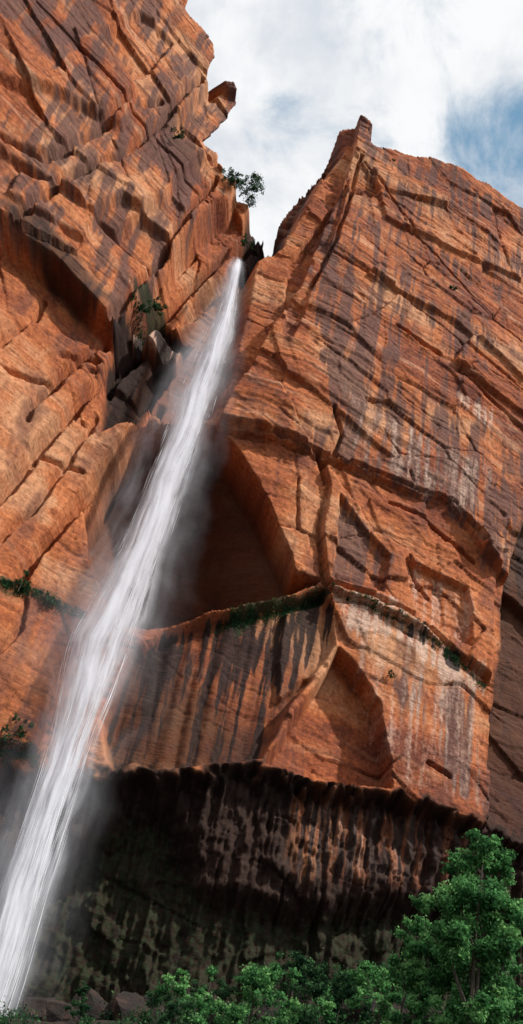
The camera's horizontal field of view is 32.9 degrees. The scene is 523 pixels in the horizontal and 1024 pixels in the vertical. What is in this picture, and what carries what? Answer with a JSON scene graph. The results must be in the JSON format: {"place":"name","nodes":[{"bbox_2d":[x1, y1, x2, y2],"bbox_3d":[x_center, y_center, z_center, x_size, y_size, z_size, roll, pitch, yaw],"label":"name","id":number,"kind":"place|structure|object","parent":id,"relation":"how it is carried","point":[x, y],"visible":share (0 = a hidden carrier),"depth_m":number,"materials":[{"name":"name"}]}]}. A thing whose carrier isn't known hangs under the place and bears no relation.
{"place":"outdoors","nodes":[
{"label":"outdoors","id":0,"kind":"place"},
{"bbox_2d":[2,1018,252,1023],"bbox_3d":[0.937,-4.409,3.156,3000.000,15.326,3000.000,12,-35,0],"label":"ground","id":1,"kind":"structure","parent":0,"point":[75,1022],"depth_m":44.87,"materials":[{"name":"soil"}]},
{"bbox_2d":[22,997,56,1021],"bbox_3d":[-12.574,28.770,50.655,1.986,1.635,2.097,15,-24,-26],"label":"boulder","id":2,"kind":"object","parent":1,"relation":"on","point":[38,1004],"visible":0.51,"depth_m":50.61,"materials":[{"name":"brown stone"}]},
{"bbox_2d":[46,1000,77,1021],"bbox_3d":[-10.354,26.477,46.534,1.581,1.314,1.728,0,-25,17],"label":"boulder","id":3,"kind":"object","parent":1,"relation":"on","point":[56,1011],"visible":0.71,"depth_m":46.04,"materials":[{"name":"brown stone"}]},
{"bbox_2d":[64,980,92,1023],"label":"shrub","id":4,"kind":"object","parent":1,"relation":"on","point":[83,1007],"visible":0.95,"depth_m":45.04,"materials":[{"name":"green plant"}]},
{"bbox_2d":[75,1001,101,1019],"bbox_3d":[-9.318,26.932,47.255,1.840,1.390,1.555,-9,-31,-1],"label":"boulder","id":5,"kind":"object","parent":1,"relation":"on","point":[96,1006],"visible":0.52,"depth_m":46.86,"materials":[{"name":"brown stone"}]},
{"bbox_2d":[73,985,112,1020],"bbox_3d":[-9.053,27.467,48.143,2.428,2.193,2.922,-4,-52,25],"label":"boulder","id":6,"kind":"object","parent":1,"relation":"on","point":[95,995],"visible":0.34,"depth_m":47.73,"materials":[{"name":"stone"}]},
{"bbox_2d":[108,991,150,1020],"bbox_3d":[-7.022,27.237,47.925,2.642,2.013,2.448,27,-24,-14],"label":"boulder","id":7,"kind":"object","parent":1,"relation":"on","point":[124,1003],"visible":0.76,"depth_m":47.34,"materials":[{"name":"brown stone"}]},
{"bbox_2d":[143,996,162,1022],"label":"boulder","id":8,"kind":"object","parent":1,"relation":"on","point":[160,1008],"visible":0.14,"depth_m":50.26,"materials":[{"name":"brown stone"}]},
{"bbox_2d":[136,984,173,1023],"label":"shrub","id":9,"kind":"object","parent":1,"relation":"on","point":[156,999],"visible":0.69,"depth_m":43.35,"materials":[{"name":"green plant"}]},
{"bbox_2d":[163,1005,197,1023],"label":"boulder","id":10,"kind":"object","parent":1,"relation":"on","point":[175,1016],"visible":0.05,"depth_m":45.70,"materials":[{"name":"brown stone"}]},
{"bbox_2d":[163,994,200,1023],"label":"shrub","id":11,"kind":"object","parent":1,"relation":"on","point":[172,1008],"visible":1,"depth_m":37.49,"materials":[{"name":"green plant"}]},
{"bbox_2d":[155,965,217,1023],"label":"shrub","id":12,"kind":"object","parent":1,"relation":"on","point":[202,998],"visible":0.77,"depth_m":40.41,"materials":[{"name":"green plant"}]},
{"bbox_2d":[183,987,227,1002],"bbox_3d":[-3.564,29.475,52.199,2.556,2.653,2.408,-12,-42,30],"label":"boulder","id":13,"kind":"object","parent":1,"relation":"on","point":[214,995],"visible":0.09,"depth_m":52.50,"materials":[{"name":"brown stone"}]},
{"bbox_2d":[187,977,238,1023],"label":"shrub","id":14,"kind":"object","parent":1,"relation":"on","point":[222,992],"visible":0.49,"depth_m":44.27,"materials":[{"name":"green plant"}]},
{"bbox_2d":[202,1004,228,1023],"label":"boulder","id":15,"kind":"object","parent":1,"relation":"on","point":[208,1020],"visible":0.05,"depth_m":46.23,"materials":[{"name":"stone"}]},
{"bbox_2d":[0,990,450,1023],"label":"undergrowth","id":16,"kind":"object","parent":1,"relation":"on","point":[13,1017],"visible":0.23,"depth_m":44.62,"materials":[{"name":"green plant"}]},
{"bbox_2d":[209,997,253,1023],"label":"shrub","id":17,"kind":"object","parent":1,"relation":"on","point":[231,1010],"visible":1,"depth_m":36.73,"materials":[{"name":"green plant"}]},
{"bbox_2d":[213,961,284,1023],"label":"shrub","id":18,"kind":"object","parent":1,"relation":"on","point":[263,981],"visible":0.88,"depth_m":41.48,"materials":[{"name":"green plant"}]},
{"bbox_2d":[242,994,285,1014],"bbox_3d":[0.073,29.789,52.774,2.359,1.864,2.696,-17,-45,30],"label":"boulder","id":19,"kind":"object","parent":1,"relation":"on","point":[279,1006],"visible":0.04,"depth_m":52.36,"materials":[{"name":"brown stone"}]},
{"bbox_2d":[254,1003,278,1022],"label":"boulder","id":20,"kind":"object","parent":1,"relation":"on","point":[263,1010],"visible":0.33,"depth_m":47.74,"materials":[{"name":"stone"}]},
{"bbox_2d":[260,990,303,1023],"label":"shrub","id":21,"kind":"object","parent":1,"relation":"on","point":[291,1017],"visible":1,"depth_m":36.92,"materials":[{"name":"green plant"}]},
{"bbox_2d":[274,947,314,1005],"bbox_3d":[1.841,27.087,50.360,2.539,4.141,3.734,0,-37,16],"label":"shrub","id":22,"kind":"object","parent":1,"relation":"on","point":[299,961],"visible":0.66,"depth_m":50.37,"materials":[{"name":"green plant"}]},
{"bbox_2d":[288,1000,324,1023],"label":"boulder","id":23,"kind":"object","parent":1,"relation":"on","point":[308,1003],"visible":0.16,"depth_m":43.79,"materials":[{"name":"brown stone"}]},
{"bbox_2d":[274,967,339,1023],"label":"shrub","id":24,"kind":"object","parent":1,"relation":"on","point":[293,973],"visible":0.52,"depth_m":39.96,"materials":[{"name":"green plant"}]},
{"bbox_2d":[297,992,324,1009],"bbox_3d":[2.788,26.933,47.454,2.374,1.970,2.493,25,-22,7],"label":"boulder","id":25,"kind":"object","parent":1,"relation":"on","point":[300,999],"visible":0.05,"depth_m":47.58,"materials":[{"name":"brown stone"}]},
{"bbox_2d":[298,961,351,1022],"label":"shrub","id":26,"kind":"object","parent":1,"relation":"on","point":[318,974],"visible":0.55,"depth_m":46.74,"materials":[{"name":"green plant"}]},
{"bbox_2d":[293,973,376,1023],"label":"shrub","id":27,"kind":"object","parent":1,"relation":"on","point":[308,1012],"visible":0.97,"depth_m":38.40,"materials":[{"name":"green plant"}]},
{"bbox_2d":[325,1007,346,1023],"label":"boulder","id":28,"kind":"object","parent":1,"relation":"on","point":[336,1012],"visible":0.06,"depth_m":46.32,"materials":[{"name":"stone"}]},
{"bbox_2d":[332,993,347,1007],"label":"boulder","id":29,"kind":"object","parent":1,"relation":"on","point":[344,1005],"visible":0.02,"depth_m":47.29,"materials":[{"name":"stone"}]},
{"bbox_2d":[327,957,373,994],"bbox_3d":[5.184,26.943,49.599,3.319,3.681,2.257,-23,-48,39],"label":"shrub","id":30,"kind":"object","parent":1,"relation":"on","point":[333,980],"visible":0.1,"depth_m":50.59,"materials":[{"name":"green plant"}]},
{"bbox_2d":[348,963,391,998],"bbox_3d":[5.429,24.939,45.035,2.308,3.625,3.593,-1,-37,18],"label":"shrub","id":31,"kind":"object","parent":1,"relation":"on","point":[360,980],"visible":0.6,"depth_m":44.81,"materials":[{"name":"green plant"}]},
{"bbox_2d":[344,960,409,1023],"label":"shrub","id":32,"kind":"object","parent":1,"relation":"on","point":[386,1003],"visible":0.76,"depth_m":41.92,"materials":[{"name":"green plant"}]},
{"bbox_2d":[346,995,411,1023],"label":"shrub","id":33,"kind":"object","parent":1,"relation":"on","point":[355,1015],"visible":0.19,"depth_m":43.95,"materials":[{"name":"green plant"}]},
{"bbox_2d":[365,961,398,993],"bbox_3d":[7.268,26.706,48.778,3.806,3.625,2.404,33,-40,-27],"label":"shrub","id":34,"kind":"object","parent":1,"relation":"on","point":[387,968],"visible":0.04,"depth_m":49.06,"materials":[{"name":"green plant"}]},
{"bbox_2d":[384,892,446,1023],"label":"young cottonwood tree","id":35,"kind":"object","parent":1,"relation":"on","point":[413,971],"visible":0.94,"depth_m":35.97,"materials":[{"name":"green plant"}]},
{"bbox_2d":[424,1011,441,1023],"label":"boulder","id":36,"kind":"object","parent":1,"relation":"on","point":[428,1016],"visible":0.16,"depth_m":44.76,"materials":[{"name":"brown stone"}]},
{"bbox_2d":[408,960,467,1015],"bbox_3d":[9.729,26.073,47.572,3.796,4.668,2.737,-5,-38,22],"label":"shrub","id":37,"kind":"object","parent":1,"relation":"on","point":[430,965],"visible":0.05,"depth_m":47.28,"materials":[{"name":"green plant"}]},
{"bbox_2d":[419,828,522,1023],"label":"cottonwood tree","id":38,"kind":"object","parent":1,"relation":"on","point":[484,995],"visible":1,"depth_m":34.88,"materials":[{"name":"green plant"}]},
{"bbox_2d":[0,0,522,1016],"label":"sandstone cliff","id":39,"kind":"structure","parent":0,"point":[318,784],"depth_m":74.81,"materials":[{"name":"orange stone"}]},
{"bbox_2d":[1,713,34,742],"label":"ledge shrub","id":40,"kind":"object","parent":39,"relation":"on","point":[20,734],"visible":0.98,"depth_m":57.32,"materials":[{"name":"green plant"}]},
{"bbox_2d":[13,570,30,591],"bbox_3d":[-16.465,4.775,60.994,1.294,1.685,1.046,-1,-37,18],"label":"ledge shrub","id":41,"kind":"object","parent":39,"relation":"on","point":[19,581],"visible":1,"depth_m":61.02,"materials":[{"name":"green plant"}]},
{"bbox_2d":[42,590,56,606],"bbox_3d":[-14.880,6.158,61.906,1.103,1.340,0.860,12,-35,0],"label":"ledge shrub","id":42,"kind":"object","parent":39,"relation":"on","point":[49,601],"visible":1,"depth_m":61.99,"materials":[{"name":"green plant"}]},
{"bbox_2d":[0,258,239,1015],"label":"waterfall","id":43,"kind":"structure","parent":39,"relation":"on","point":[19,893],"depth_m":58.92,"materials":[{"name":"liquid"}]},
{"bbox_2d":[137,301,147,315],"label":"ledge shrub","id":44,"kind":"object","parent":39,"relation":"on","point":[141,307],"visible":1,"depth_m":78.26,"materials":[{"name":"green plant"}]},
{"bbox_2d":[146,295,167,315],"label":"ledge shrub","id":45,"kind":"object","parent":39,"relation":"on","point":[156,305],"visible":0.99,"depth_m":79.75,"materials":[{"name":"green plant"}]},
{"bbox_2d":[170,127,184,139],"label":"ledge shrub","id":46,"kind":"object","parent":39,"relation":"on","point":[182,136],"visible":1,"depth_m":86.46,"materials":[{"name":"green plant"}]},
{"bbox_2d":[221,167,243,188],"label":"juniper tree","id":47,"kind":"object","parent":39,"relation":"on","point":[230,173],"visible":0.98,"depth_m":91.77,"materials":[{"name":"green plant"}]},
{"bbox_2d":[0,289,488,771],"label":"hanging ferns","id":48,"kind":"object","parent":39,"relation":"attached to","point":[23,589],"visible":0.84,"depth_m":69.12,"materials":[{"name":"green plant"}]},
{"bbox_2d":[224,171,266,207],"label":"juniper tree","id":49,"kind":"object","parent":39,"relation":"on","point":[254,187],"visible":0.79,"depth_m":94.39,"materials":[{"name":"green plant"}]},
{"bbox_2d":[240,233,255,248],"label":"ledge shrub","id":50,"kind":"object","parent":39,"relation":"on","point":[243,241],"visible":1,"depth_m":92.92,"materials":[{"name":"green plant"}]},
{"bbox_2d":[387,669,396,681],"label":"ledge shrub","id":51,"kind":"object","parent":39,"relation":"on","point":[391,674],"visible":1,"depth_m":71.62,"materials":[{"name":"green plant"}]},
{"bbox_2d":[449,285,457,290],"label":"ledge shrub","id":52,"kind":"object","parent":39,"relation":"on","point":[455,288],"visible":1,"depth_m":97.38,"materials":[{"name":"green plant"}]},
{"bbox_2d":[185,0,522,256],"label":"sky","id":53,"kind":"structure","parent":0,"point":[442,80],"materials":[{"name":"white"}]}
]}

